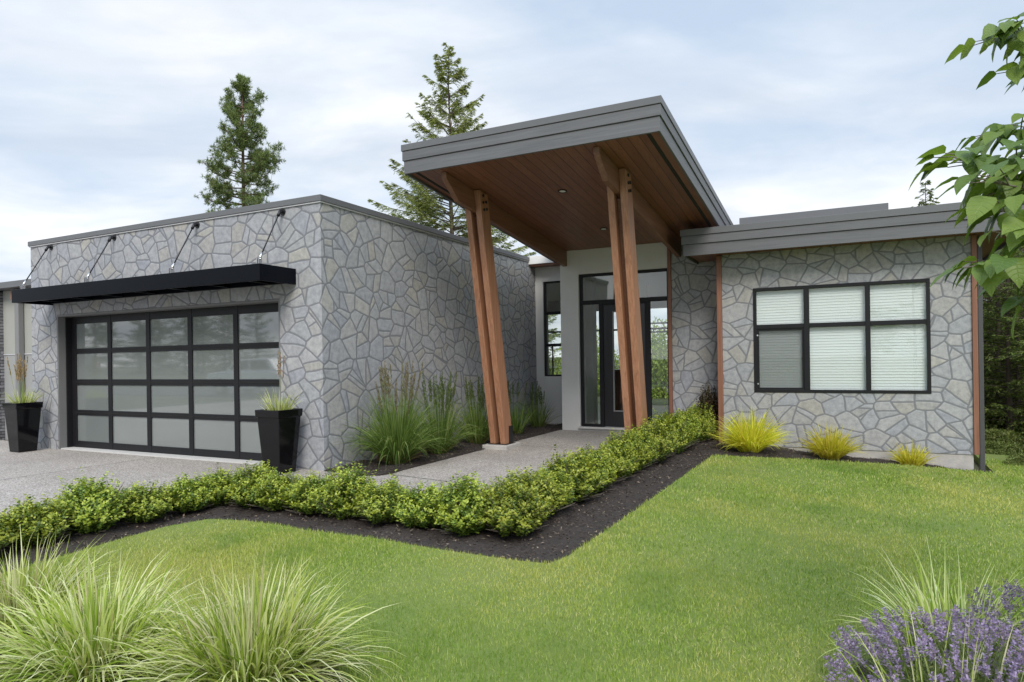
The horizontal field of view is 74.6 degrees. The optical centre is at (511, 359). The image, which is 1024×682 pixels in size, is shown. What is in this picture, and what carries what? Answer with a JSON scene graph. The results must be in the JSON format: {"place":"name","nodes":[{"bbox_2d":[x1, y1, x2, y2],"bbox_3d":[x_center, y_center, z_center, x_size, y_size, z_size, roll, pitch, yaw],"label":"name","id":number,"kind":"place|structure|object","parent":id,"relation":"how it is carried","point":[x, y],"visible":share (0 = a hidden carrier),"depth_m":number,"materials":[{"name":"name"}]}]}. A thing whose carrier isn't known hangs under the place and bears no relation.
{"place":"outdoors","nodes":[
{"label":"outdoors","id":0,"kind":"place"},
{"bbox_2d":[0,353,47,402],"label":"potted grass","id":1,"kind":"object","parent":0,"point":[22,398],"depth_m":10.86,"materials":[{"name":"green plant"}]},
{"bbox_2d":[254,351,306,409],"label":"potted grass","id":2,"kind":"object","parent":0,"point":[278,405],"depth_m":8.38,"materials":[{"name":"green plant"}]},
{"bbox_2d":[0,430,623,545],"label":"driveway","id":3,"kind":"structure","parent":0,"point":[484,464],"depth_m":8.84,"materials":[{"name":"grey concrete"}]},
{"bbox_2d":[2,402,42,452],"bbox_3d":[-7.909,1.083,10.871,0.403,0.790,0.403,-1,0,27],"label":"planter","id":4,"kind":"object","parent":3,"relation":"on","point":[22,422],"visible":0.9,"depth_m":10.76,"materials":[{"name":"black plastic"}]},
{"bbox_2d":[255,408,302,474],"bbox_3d":[-2.896,1.008,8.366,0.403,0.790,0.403,-1,0,27],"label":"planter","id":5,"kind":"object","parent":3,"relation":"on","point":[279,434],"visible":0.85,"depth_m":8.24,"materials":[{"name":"black plastic"}]},
{"bbox_2d":[0,453,1023,681],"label":"lawn","id":6,"kind":"structure","parent":0,"point":[772,575],"depth_m":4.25,"materials":[{"name":"plant"}]},
{"bbox_2d":[0,644,343,681],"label":"front bed","id":7,"kind":"object","parent":6,"relation":"on","point":[169,681],"visible":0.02,"depth_m":2.87,"materials":[{"name":"brown soil"}]},
{"bbox_2d":[0,528,158,663],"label":"variegated grass","id":8,"kind":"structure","parent":7,"relation":"on","point":[16,579],"depth_m":3.42,"materials":[{"name":"green plant"}]},
{"bbox_2d":[0,541,243,681],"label":"variegated grass","id":9,"kind":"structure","parent":7,"relation":"on","point":[63,652],"depth_m":2.84,"materials":[{"name":"green plant"}]},
{"bbox_2d":[78,537,415,681],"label":"variegated grass","id":10,"kind":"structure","parent":7,"relation":"on","point":[278,641],"depth_m":2.76,"materials":[{"name":"green plant"}]},
{"bbox_2d":[857,643,1019,681],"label":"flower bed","id":11,"kind":"object","parent":6,"relation":"on","point":[863,671],"visible":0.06,"depth_m":3.17,"materials":[{"name":"brown soil"}]},
{"bbox_2d":[803,590,1023,681],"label":"variegated grass","id":12,"kind":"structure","parent":11,"relation":"on","point":[920,666],"depth_m":2.70,"materials":[{"name":"green plant"}]},
{"bbox_2d":[820,532,1023,681],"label":"variegated grass","id":13,"kind":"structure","parent":11,"relation":"on","point":[934,602],"depth_m":3.33,"materials":[{"name":"green plant"}]},
{"bbox_2d":[822,604,1023,681],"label":"lavender bush","id":14,"kind":"object","parent":11,"relation":"on","point":[883,637],"visible":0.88,"depth_m":2.83,"materials":[{"name":"purple plant"}]},
{"bbox_2d":[934,577,1023,681],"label":"lavender bush","id":15,"kind":"object","parent":11,"relation":"on","point":[997,613],"visible":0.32,"depth_m":3.13,"materials":[{"name":"purple plant"}]},
{"bbox_2d":[908,12,1023,340],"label":"broadleaf tree","id":16,"kind":"object","parent":6,"relation":"on","point":[1000,186],"visible":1,"depth_m":2.13,"materials":[{"name":"green plant"}]},
{"bbox_2d":[0,0,1023,359],"label":"sky","id":17,"kind":"structure","parent":0,"point":[109,109],"materials":[{"name":"white"}]},
{"bbox_2d":[7,359,1023,469],"bbox_3d":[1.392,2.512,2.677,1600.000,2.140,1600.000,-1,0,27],"label":"ground","id":18,"kind":"structure","parent":0,"point":[661,400],"depth_m":22.91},
{"bbox_2d":[0,279,32,439],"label":"neighbour building","id":19,"kind":"structure","parent":18,"relation":"on","point":[15,328],"depth_m":12.91,"materials":[{"name":"grey paint"}]},
{"bbox_2d":[193,72,285,212],"bbox_3d":[-14.503,-6.841,36.050,4.729,17.064,4.581,-1,0,-26],"label":"ponderosa pine","id":20,"kind":"object","parent":18,"relation":"on","point":[243,140],"visible":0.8,"depth_m":35.47,"materials":[{"name":"green plant"}]},
{"bbox_2d":[397,196,448,230],"bbox_3d":[-4.221,-2.796,30.160,5.624,8.842,6.945,-1,0,27],"label":"douglas fir","id":21,"kind":"object","parent":18,"relation":"on","point":[419,221],"visible":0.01,"depth_m":30.10,"materials":[{"name":"green plant"}]},
{"bbox_2d":[324,423,561,475],"bbox_3d":[-0.517,1.407,11.055,0.985,0.153,6.560,-1,0,27],"label":"wall bed","id":22,"kind":"object","parent":18,"relation":"on","point":[452,452],"visible":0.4,"depth_m":9.46,"materials":[{"name":"brown soil"}]},
{"bbox_2d":[337,360,461,469],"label":"reed grass","id":23,"kind":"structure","parent":22,"relation":"on","point":[398,439],"depth_m":8.79,"materials":[{"name":"green plant"}]},
{"bbox_2d":[415,370,490,453],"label":"reed grass","id":24,"kind":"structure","parent":22,"relation":"on","point":[444,447],"depth_m":9.80,"materials":[{"name":"green plant"}]},
{"bbox_2d":[451,376,522,443],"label":"reed grass","id":25,"kind":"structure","parent":22,"relation":"on","point":[484,436],"depth_m":10.90,"materials":[{"name":"green plant"}]},
{"bbox_2d":[368,42,535,256],"bbox_3d":[-2.839,-6.248,30.188,8.240,15.716,7.924,-1,0,2],"label":"douglas fir","id":26,"kind":"object","parent":18,"relation":"on","point":[432,200],"visible":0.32,"depth_m":29.55,"materials":[{"name":"green plant"}]},
{"bbox_2d":[0,423,992,680],"bbox_3d":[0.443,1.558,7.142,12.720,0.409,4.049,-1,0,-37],"label":"mulch bed","id":27,"kind":"object","parent":18,"relation":"on","point":[554,539],"visible":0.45,"depth_m":5.77,"materials":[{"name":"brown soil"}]},
{"bbox_2d":[0,508,15,550],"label":"boxwood shrub","id":28,"kind":"object","parent":27,"relation":"on","point":[5,537],"visible":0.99,"depth_m":4.94,"materials":[{"name":"green plant"}]},
{"bbox_2d":[0,492,73,547],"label":"boxwood shrub","id":29,"kind":"object","parent":27,"relation":"on","point":[45,518],"visible":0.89,"depth_m":5.14,"materials":[{"name":"green plant"}]},
{"bbox_2d":[46,467,136,533],"bbox_3d":[-3.541,1.163,5.684,0.729,0.574,0.724,-1,0,13],"label":"boxwood shrub","id":30,"kind":"object","parent":27,"relation":"on","point":[93,507],"visible":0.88,"depth_m":5.52,"materials":[{"name":"green plant"}]},
{"bbox_2d":[119,479,175,522],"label":"boxwood shrub","id":31,"kind":"object","parent":27,"relation":"on","point":[150,504],"visible":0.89,"depth_m":5.89,"materials":[{"name":"green plant"}]},
{"bbox_2d":[156,471,216,511],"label":"boxwood shrub","id":32,"kind":"object","parent":27,"relation":"on","point":[189,494],"visible":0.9,"depth_m":6.24,"materials":[{"name":"green plant"}]},
{"bbox_2d":[198,462,240,505],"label":"boxwood shrub","id":33,"kind":"object","parent":27,"relation":"on","point":[222,483],"visible":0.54,"depth_m":6.48,"materials":[{"name":"green plant"}]},
{"bbox_2d":[225,459,288,507],"bbox_3d":[-2.485,1.203,6.559,0.663,0.462,0.684,-1,0,-4],"label":"boxwood shrub","id":34,"kind":"object","parent":27,"relation":"on","point":[242,482],"visible":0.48,"depth_m":6.45,"materials":[{"name":"green plant"}]},
{"bbox_2d":[243,466,302,510],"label":"boxwood shrub","id":35,"kind":"object","parent":27,"relation":"on","point":[266,494],"visible":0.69,"depth_m":6.22,"materials":[{"name":"green plant"}]},
{"bbox_2d":[280,467,332,513],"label":"boxwood shrub","id":36,"kind":"object","parent":27,"relation":"on","point":[298,500],"visible":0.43,"depth_m":6.09,"materials":[{"name":"green plant"}]},
{"bbox_2d":[307,461,379,519],"bbox_3d":[-1.487,1.161,6.008,0.669,0.516,0.690,-1,0,-16],"label":"boxwood shrub","id":37,"kind":"object","parent":27,"relation":"on","point":[338,493],"visible":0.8,"depth_m":5.85,"materials":[{"name":"green plant"}]},
{"bbox_2d":[354,469,417,523],"bbox_3d":[-1.123,1.181,5.858,0.670,0.465,0.674,-1,0,31],"label":"boxwood shrub","id":38,"kind":"object","parent":27,"relation":"on","point":[375,504],"visible":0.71,"depth_m":5.70,"materials":[{"name":"green plant"}]},
{"bbox_2d":[391,480,445,527],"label":"boxwood shrub","id":39,"kind":"object","parent":27,"relation":"on","point":[415,508],"visible":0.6,"depth_m":5.51,"materials":[{"name":"green plant"}]},
{"bbox_2d":[429,470,498,535],"bbox_3d":[-0.349,1.149,5.418,0.685,0.507,0.708,-1,0,-7],"label":"boxwood shrub","id":40,"kind":"object","parent":27,"relation":"on","point":[459,510],"visible":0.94,"depth_m":5.29,"materials":[{"name":"green plant"}]},
{"bbox_2d":[473,466,555,536],"bbox_3d":[0.001,1.127,5.322,0.731,0.540,0.726,-1,0,-5],"label":"boxwood shrub","id":41,"kind":"object","parent":27,"relation":"on","point":[521,513],"visible":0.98,"depth_m":5.22,"materials":[{"name":"green plant"}]},
{"bbox_2d":[484,465,573,519],"bbox_3d":[0.127,1.145,5.856,0.806,0.502,0.823,-1,0,-32],"label":"boxwood shrub","id":42,"kind":"object","parent":27,"relation":"on","point":[549,490],"visible":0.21,"depth_m":5.74,"materials":[{"name":"green plant"}]},
{"bbox_2d":[535,464,580,509],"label":"boxwood shrub","id":43,"kind":"object","parent":27,"relation":"on","point":[569,483],"visible":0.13,"depth_m":6.12,"materials":[{"name":"green plant"}]},
{"bbox_2d":[538,444,607,501],"bbox_3d":[0.542,1.109,6.532,0.683,0.562,0.723,-1,0,43],"label":"boxwood shrub","id":44,"kind":"object","parent":27,"relation":"on","point":[586,482],"visible":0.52,"depth_m":6.46,"materials":[{"name":"green plant"}]},
{"bbox_2d":[562,444,619,491],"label":"boxwood shrub","id":45,"kind":"object","parent":27,"relation":"on","point":[601,465],"visible":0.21,"depth_m":6.87,"materials":[{"name":"green plant"}]},
{"bbox_2d":[576,441,629,483],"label":"boxwood shrub","id":46,"kind":"object","parent":27,"relation":"on","point":[620,470],"visible":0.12,"depth_m":7.28,"materials":[{"name":"green plant"}]},
{"bbox_2d":[594,433,639,479],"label":"boxwood shrub","id":47,"kind":"object","parent":27,"relation":"on","point":[628,457],"visible":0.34,"depth_m":7.63,"materials":[{"name":"green plant"}]},
{"bbox_2d":[605,426,653,472],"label":"boxwood shrub","id":48,"kind":"object","parent":27,"relation":"on","point":[644,460],"visible":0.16,"depth_m":8.04,"materials":[{"name":"green plant"}]},
{"bbox_2d":[622,419,660,465],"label":"boxwood shrub","id":49,"kind":"object","parent":27,"relation":"on","point":[653,447],"visible":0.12,"depth_m":8.43,"materials":[{"name":"green plant"}]},
{"bbox_2d":[632,414,674,462],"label":"boxwood shrub","id":50,"kind":"object","parent":27,"relation":"on","point":[666,444],"visible":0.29,"depth_m":8.75,"materials":[{"name":"green plant"}]},
{"bbox_2d":[648,413,679,456],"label":"boxwood shrub","id":51,"kind":"object","parent":27,"relation":"on","point":[669,425],"visible":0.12,"depth_m":9.20,"materials":[{"name":"green plant"}]},
{"bbox_2d":[652,402,696,453],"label":"boxwood shrub","id":52,"kind":"object","parent":27,"relation":"on","point":[685,437],"visible":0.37,"depth_m":9.54,"materials":[{"name":"green plant"}]},
{"bbox_2d":[659,412,703,447],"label":"boxwood shrub","id":53,"kind":"object","parent":27,"relation":"on","point":[697,434],"visible":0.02,"depth_m":9.98,"materials":[{"name":"green plant"}]},
{"bbox_2d":[675,408,702,444],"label":"boxwood shrub","id":54,"kind":"object","parent":27,"relation":"on","point":[697,424],"visible":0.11,"depth_m":10.35,"materials":[{"name":"green plant"}]},
{"bbox_2d":[676,400,713,442],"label":"boxwood shrub","id":55,"kind":"object","parent":27,"relation":"on","point":[703,434],"visible":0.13,"depth_m":10.72,"materials":[{"name":"green plant"}]},
{"bbox_2d":[684,400,717,439],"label":"boxwood shrub","id":56,"kind":"object","parent":27,"relation":"on","point":[709,414],"visible":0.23,"depth_m":11.07,"materials":[{"name":"green plant"}]},
{"bbox_2d":[696,380,718,439],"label":"bronze shrub","id":57,"kind":"object","parent":27,"relation":"on","point":[708,398],"visible":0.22,"depth_m":11.26,"materials":[{"name":"brown plant"}]},
{"bbox_2d":[704,408,792,452],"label":"golden grass","id":58,"kind":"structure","parent":27,"relation":"on","point":[744,437],"depth_m":9.82,"materials":[{"name":"yellow plant"}]},
{"bbox_2d":[792,420,871,459],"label":"golden grass","id":59,"kind":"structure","parent":27,"relation":"on","point":[837,447],"depth_m":9.71,"materials":[{"name":"yellow plant"}]},
{"bbox_2d":[885,440,939,465],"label":"golden grass","id":60,"kind":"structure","parent":27,"relation":"on","point":[913,458],"depth_m":9.53,"materials":[{"name":"yellow plant"}]},
{"bbox_2d":[458,227,557,337],"bbox_3d":[-1.117,-2.532,30.192,6.459,8.223,5.230,-1,0,2],"label":"douglas fir","id":61,"kind":"object","parent":18,"relation":"on","point":[502,246],"visible":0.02,"depth_m":30.12,"materials":[{"name":"green plant"}]},
{"bbox_2d":[12,95,1023,470],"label":"house","id":62,"kind":"structure","parent":18,"relation":"on","point":[170,337],"depth_m":10.01,"materials":[{"name":"stone"}]},
{"bbox_2d":[65,303,279,460],"bbox_3d":[-5.173,0.339,10.102,4.932,2.160,0.130,-1,0,27],"label":"garage door","id":63,"kind":"structure","parent":62,"relation":"in","point":[186,381],"depth_m":10.09,"materials":[{"name":"grey glass"}]},
{"bbox_2d":[543,281,561,375],"bbox_3d":[1.021,-0.653,14.031,0.735,1.990,0.072,-1,0,27],"label":"side window","id":64,"kind":"structure","parent":62,"relation":"in","point":[546,313],"depth_m":14.16,"materials":[{"name":"black metal"}]},
{"bbox_2d":[548,327,667,344],"bbox_3d":[3.207,-0.080,19.179,5.000,2.710,0.080,-1,0,27],"label":"rear window","id":65,"kind":"structure","parent":62,"relation":"in","point":[660,327],"depth_m":19.25,"materials":[{"name":"clear glass"}]},
{"bbox_2d":[579,268,668,426],"bbox_3d":[2.077,-0.190,12.475,1.703,2.893,0.088,-1,0,27],"label":"entry window","id":66,"kind":"structure","parent":62,"relation":"in","point":[646,300],"depth_m":12.62,"materials":[{"name":"black metal"}]},
{"bbox_2d":[603,303,645,426],"bbox_3d":[2.094,0.108,12.470,0.796,2.277,0.058,-1,0,27],"label":"front door","id":67,"kind":"structure","parent":62,"relation":"in","point":[613,418],"depth_m":12.57,"materials":[{"name":"black paint"}]},
{"bbox_2d":[646,283,666,332],"bbox_3d":[3.323,-1.196,15.345,1.020,1.138,0.420,-1,0,27],"label":"chandelier","id":68,"kind":"object","parent":62,"relation":"hanging from","point":[653,331],"visible":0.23,"depth_m":15.45,"materials":[{"name":"metal"}]},
{"bbox_2d":[753,278,931,393],"bbox_3d":[4.963,-0.317,10.248,2.417,1.685,0.086,-1,0,27],"label":"wing window","id":69,"kind":"structure","parent":62,"relation":"in","point":[875,336],"depth_m":10.23,"materials":[{"name":"white glass"}]},
{"bbox_2d":[549,348,557,374],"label":"garden tree","id":70,"kind":"object","parent":18,"relation":"on","point":[550,371],"depth_m":28.61,"materials":[{"name":"green plant"}]},
{"bbox_2d":[548,314,560,374],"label":"douglas fir","id":71,"kind":"object","parent":18,"relation":"on","point":[554,338],"visible":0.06,"depth_m":28.43,"materials":[{"name":"green plant"}]},
{"bbox_2d":[554,328,619,396],"bbox_3d":[2.978,0.175,27.038,3.264,3.193,3.065,-1,0,-25],"label":"garden tree","id":72,"kind":"object","parent":18,"relation":"on","point":[598,373],"visible":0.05,"depth_m":26.56,"materials":[{"name":"green plant"}]},
{"bbox_2d":[651,316,667,398],"bbox_3d":[5.704,0.054,25.098,3.235,3.370,3.445,-1,0,-7],"label":"garden tree","id":73,"kind":"object","parent":18,"relation":"on","point":[659,350],"visible":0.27,"depth_m":24.45,"materials":[{"name":"green plant"}]},
{"bbox_2d":[912,180,935,206],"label":"forest conifer","id":74,"kind":"object","parent":18,"relation":"on","point":[923,202],"visible":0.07,"depth_m":23.86,"materials":[{"name":"green plant"}]},
{"bbox_2d":[928,197,939,203],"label":"forest conifer","id":75,"kind":"object","parent":18,"relation":"on","point":[930,199],"visible":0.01,"depth_m":30.59,"materials":[{"name":"green plant"}]},
{"bbox_2d":[985,439,991,447],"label":"undergrowth shrub","id":76,"kind":"object","parent":18,"relation":"on","point":[986,444],"visible":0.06,"depth_m":11.78,"materials":[{"name":"green plant"}]},
{"bbox_2d":[985,448,1007,455],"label":"undergrowth shrub","id":77,"kind":"object","parent":18,"relation":"on","point":[994,451],"visible":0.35,"depth_m":11.05,"materials":[{"name":"green plant"}]},
{"bbox_2d":[983,255,1020,403],"bbox_3d":[11.549,-1.138,16.503,2.389,5.802,2.458,-1,0,-4],"label":"forest conifer","id":78,"kind":"object","parent":18,"relation":"on","point":[987,297],"visible":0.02,"depth_m":16.40,"materials":[{"name":"green plant"}]},
{"bbox_2d":[986,247,1019,399],"bbox_3d":[12.495,-0.984,16.623,2.121,5.490,1.874,-1,0,-10],"label":"forest conifer","id":79,"kind":"object","parent":18,"relation":"on","point":[1002,330],"visible":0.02,"depth_m":16.68,"materials":[{"name":"green plant"}]},
{"bbox_2d":[983,246,1023,441],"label":"forest conifer","id":80,"kind":"object","parent":18,"relation":"on","point":[1019,398],"visible":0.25,"depth_m":13.93,"materials":[{"name":"green plant"}]},
{"bbox_2d":[983,248,1023,406],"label":"forest conifer","id":81,"kind":"object","parent":18,"relation":"on","point":[995,327],"visible":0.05,"depth_m":14.90,"materials":[{"name":"green plant"}]},
{"bbox_2d":[983,248,1023,442],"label":"forest conifer","id":82,"kind":"object","parent":18,"relation":"on","point":[1008,383],"visible":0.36,"depth_m":13.24,"materials":[{"name":"green plant"}]},
{"bbox_2d":[984,246,1023,360],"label":"forest conifer","id":83,"kind":"object","parent":18,"relation":"on","point":[1020,323],"visible":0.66,"depth_m":12.20,"materials":[{"name":"green plant"}]},
{"bbox_2d":[984,247,1023,408],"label":"forest conifer","id":84,"kind":"object","parent":18,"relation":"on","point":[1013,343],"visible":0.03,"depth_m":15.48,"materials":[{"name":"green plant"}]},
{"bbox_2d":[985,404,1023,441],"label":"undergrowth shrub","id":85,"kind":"object","parent":18,"relation":"on","point":[1003,424],"visible":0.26,"depth_m":13.45,"materials":[{"name":"green plant"}]},
{"bbox_2d":[985,425,1023,447],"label":"undergrowth shrub","id":86,"kind":"object","parent":18,"relation":"on","point":[992,435],"visible":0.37,"depth_m":12.12,"materials":[{"name":"green plant"}]},
{"bbox_2d":[986,440,1023,455],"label":"undergrowth shrub","id":87,"kind":"object","parent":18,"relation":"on","point":[1009,446],"visible":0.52,"depth_m":11.46,"materials":[{"name":"green plant"}]},
{"bbox_2d":[1002,460,1023,465],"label":"undergrowth shrub","id":88,"kind":"object","parent":18,"relation":"on","point":[1007,462],"visible":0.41,"depth_m":10.00,"materials":[{"name":"green plant"}]},
{"bbox_2d":[1004,449,1023,463],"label":"undergrowth shrub","id":89,"kind":"object","parent":18,"relation":"on","point":[1019,456],"visible":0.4,"depth_m":10.21,"materials":[{"name":"green plant"}]},
{"bbox_2d":[1008,245,1023,357],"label":"forest conifer","id":90,"kind":"object","parent":18,"relation":"on","point":[1020,332],"visible":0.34,"depth_m":12.81,"materials":[{"name":"green plant"}]},
{"bbox_2d":[1013,432,1023,455],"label":"undergrowth shrub","id":91,"kind":"object","parent":18,"relation":"on","point":[1020,444],"visible":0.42,"depth_m":11.60,"materials":[{"name":"green plant"}]},
{"bbox_2d":[507,381,539,433],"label":"reed grass","id":92,"kind":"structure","parent":0,"point":[517,427],"depth_m":12.24,"materials":[{"name":"green plant"}]},
{"bbox_2d":[517,381,560,427],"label":"reed grass","id":93,"kind":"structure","parent":0,"point":[535,420],"depth_m":13.38,"materials":[{"name":"green plant"}]},
{"bbox_2d":[615,369,622,410],"bbox_3d":[2.888,0.755,16.477,0.730,1.050,0.880,-1,0,27],"label":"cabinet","id":94,"kind":"object","parent":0,"point":[618,398],"visible":0.11,"depth_m":16.19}
]}

